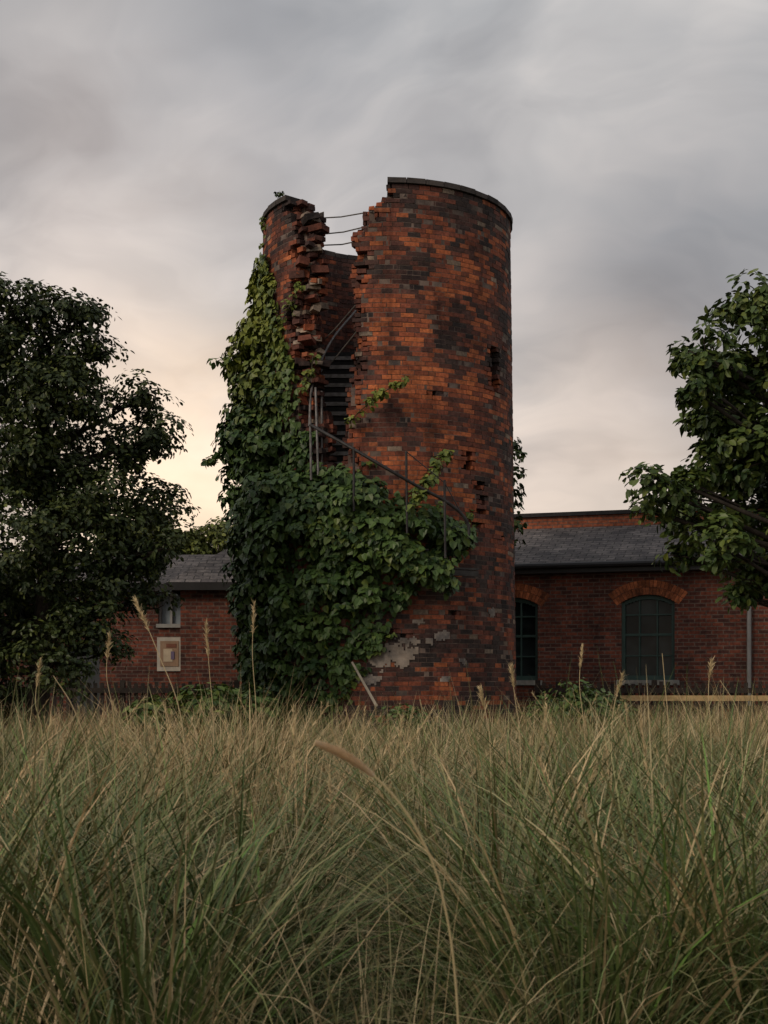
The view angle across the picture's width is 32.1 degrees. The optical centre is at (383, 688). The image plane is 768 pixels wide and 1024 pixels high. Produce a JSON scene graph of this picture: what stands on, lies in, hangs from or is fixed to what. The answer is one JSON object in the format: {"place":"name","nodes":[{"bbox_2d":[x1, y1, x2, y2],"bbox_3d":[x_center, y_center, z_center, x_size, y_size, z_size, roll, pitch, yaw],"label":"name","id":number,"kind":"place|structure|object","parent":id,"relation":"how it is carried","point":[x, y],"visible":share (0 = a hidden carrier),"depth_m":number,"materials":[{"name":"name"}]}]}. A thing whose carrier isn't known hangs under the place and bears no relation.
{"place":"outdoors","nodes":[
{"label":"outdoors","id":0,"kind":"place"},
{"bbox_2d":[0,0,767,554],"label":"sky","id":1,"kind":"structure","parent":0,"point":[145,145],"materials":[{"name":"grey"}]},
{"bbox_2d":[305,946,561,1023],"bbox_3d":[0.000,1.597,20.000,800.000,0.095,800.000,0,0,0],"label":"ground","id":2,"kind":"structure","parent":0,"point":[350,998],"depth_m":6.86,"materials":[{"name":"soil"}]},
{"bbox_2d":[0,271,200,739],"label":"broadleaf tree","id":3,"kind":"object","parent":2,"relation":"on","point":[51,525],"visible":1,"depth_m":19.39,"materials":[{"name":"green plant"}]},
{"bbox_2d":[0,680,239,729],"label":"wooden picket fence","id":4,"kind":"object","parent":2,"relation":"on","point":[122,690],"visible":0.19,"depth_m":25.73,"materials":[{"name":"brown wood"}]},
{"bbox_2d":[0,590,241,725],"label":"walls","id":5,"kind":"structure","parent":2,"relation":"on","point":[198,608],"depth_m":27.00,"materials":[{"name":"red brick"}]},
{"bbox_2d":[1,549,236,583],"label":"slate roof","id":6,"kind":"structure","parent":5,"relation":"on","point":[199,568],"depth_m":27.69,"materials":[{"name":"grey stone"}]},
{"bbox_2d":[34,582,235,722],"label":"trim and door","id":7,"kind":"structure","parent":5,"relation":"attached to","point":[178,586],"depth_m":28.54,"materials":[{"name":"grey wood"}]},
{"bbox_2d":[157,637,179,670],"bbox_3d":[-4.595,-0.744,28.566,0.534,0.725,0.059,0,0,0],"label":"framed abstract picture","id":8,"kind":"object","parent":5,"relation":"attached to","point":[168,648],"visible":0.93,"depth_m":28.55},
{"bbox_2d":[162,591,179,623],"bbox_3d":[-4.590,-1.754,28.745,0.505,0.724,0.010,0,0,0],"label":"window glass","id":9,"kind":"object","parent":5,"relation":"attached to","point":[166,616],"visible":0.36,"depth_m":28.74,"materials":[{"name":"grey glass"}]},
{"bbox_2d":[120,695,187,750],"bbox_3d":[-2.766,0.836,16.052,0.740,1.535,0.794,0,0,20],"label":"shrub","id":10,"kind":"object","parent":2,"relation":"on","point":[159,699],"visible":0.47,"depth_m":15.83,"materials":[{"name":"green plant"}]},
{"bbox_2d":[91,513,234,554],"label":"background tree","id":11,"kind":"object","parent":2,"relation":"on","point":[216,537],"visible":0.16,"depth_m":40.88,"materials":[{"name":"green plant"}]},
{"bbox_2d":[166,682,252,742],"bbox_3d":[-2.568,0.753,19.047,1.297,1.706,1.234,0,0,-39],"label":"shrub","id":12,"kind":"object","parent":2,"relation":"on","point":[220,690],"visible":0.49,"depth_m":18.84,"materials":[{"name":"green plant"}]},
{"bbox_2d":[223,684,291,744],"bbox_3d":[-1.893,0.765,19.535,1.158,1.681,1.167,0,0,-14],"label":"shrub","id":13,"kind":"object","parent":2,"relation":"on","point":[260,698],"visible":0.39,"depth_m":19.34,"materials":[{"name":"green plant"}]},
{"bbox_2d":[351,661,377,706],"bbox_3d":[-0.313,-0.071,21.195,0.607,0.740,0.060,0,0,44],"label":"wooden plank","id":14,"kind":"object","parent":2,"relation":"on","point":[365,685],"visible":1,"depth_m":21.17,"materials":[{"name":"grey wood"}]},
{"bbox_2d":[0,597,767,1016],"bbox_3d":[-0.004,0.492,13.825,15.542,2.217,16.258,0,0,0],"label":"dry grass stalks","id":15,"kind":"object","parent":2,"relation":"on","point":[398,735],"visible":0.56,"depth_m":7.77,"materials":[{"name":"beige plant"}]},
{"bbox_2d":[0,650,767,1023],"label":"tall grass","id":16,"kind":"structure","parent":2,"relation":"on","point":[604,918],"depth_m":4.70,"materials":[{"name":"green plant"}]},
{"bbox_2d":[314,740,458,1023],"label":"foxtail seed head","id":17,"kind":"object","parent":2,"relation":"on","point":[344,755],"visible":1,"depth_m":2.75},
{"bbox_2d":[261,177,516,735],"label":"ruined brick tower","id":18,"kind":"structure","parent":2,"relation":"on","point":[420,283],"depth_m":22.07,"materials":[{"name":"brick"}]},
{"bbox_2d":[274,191,284,198],"bbox_3d":[-1.801,-8.423,22.904,0.198,0.245,0.155,0,0,0],"label":"sapling","id":19,"kind":"object","parent":18,"relation":"on","point":[280,194],"visible":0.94,"depth_m":22.90,"materials":[{"name":"green plant"}]},
{"bbox_2d":[201,216,527,736],"bbox_3d":[-0.514,-3.346,23.206,5.832,9.934,4.651,0,0,11],"label":"ivy","id":20,"kind":"object","parent":18,"relation":"attached to","point":[253,439],"visible":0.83,"depth_m":21.88,"materials":[{"name":"green plant"}]},
{"bbox_2d":[308,310,478,576],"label":"metal staircase","id":21,"kind":"structure","parent":18,"relation":"attached to","point":[337,374],"depth_m":22.92,"materials":[{"name":"black metal"}]},
{"bbox_2d":[368,703,439,746],"bbox_3d":[0.271,0.902,18.401,0.928,1.407,0.944,0,0,-30],"label":"shrub","id":22,"kind":"object","parent":2,"relation":"on","point":[396,712],"visible":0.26,"depth_m":18.35,"materials":[{"name":"green plant"}]},
{"bbox_2d":[520,696,568,739],"bbox_3d":[2.617,0.856,21.501,0.921,1.496,1.055,0,0,-44],"label":"shrub","id":23,"kind":"object","parent":2,"relation":"on","point":[538,706],"visible":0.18,"depth_m":21.37,"materials":[{"name":"green plant"}]},
{"bbox_2d":[529,675,629,731],"bbox_3d":[3.116,0.693,21.554,1.567,1.828,1.676,0,0,0],"label":"shrub","id":24,"kind":"object","parent":2,"relation":"on","point":[575,691],"visible":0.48,"depth_m":21.16,"materials":[{"name":"green plant"}]},
{"bbox_2d":[598,695,639,727],"bbox_3d":[3.726,0.851,22.032,0.975,1.510,0.820,0,0,37],"label":"shrub","id":25,"kind":"object","parent":2,"relation":"on","point":[631,712],"visible":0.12,"depth_m":21.87,"materials":[{"name":"green plant"}]},
{"bbox_2d":[514,506,767,724],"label":"brick outbuilding","id":26,"kind":"structure","parent":2,"relation":"on","point":[593,581],"depth_m":27.96,"materials":[{"name":"red brick"}]},
{"bbox_2d":[515,599,671,675],"bbox_3d":[5.739,-1.070,27.837,7.314,1.780,0.010,0,0,17],"label":"window glass","id":27,"kind":"structure","parent":26,"relation":"in","point":[649,606],"depth_m":27.95,"materials":[{"name":"black glass"}]},
{"bbox_2d":[515,595,674,679],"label":"window frames","id":28,"kind":"structure","parent":26,"relation":"in","point":[644,597],"depth_m":27.90,"materials":[{"name":"black wood"}]},
{"bbox_2d":[535,680,767,731],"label":"wooden picket fence","id":29,"kind":"object","parent":2,"relation":"on","point":[759,690],"visible":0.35,"depth_m":25.18,"materials":[{"name":"brown wood"}]},
{"bbox_2d":[619,268,767,614],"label":"oak tree","id":30,"kind":"object","parent":2,"relation":"on","point":[731,447],"visible":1,"depth_m":12.76,"materials":[{"name":"green plant"}]},
{"bbox_2d":[620,695,767,730],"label":"wooden rail barrier","id":31,"kind":"object","parent":2,"relation":"on","point":[657,697],"visible":0.2,"depth_m":24.41,"materials":[{"name":"brown wood"}]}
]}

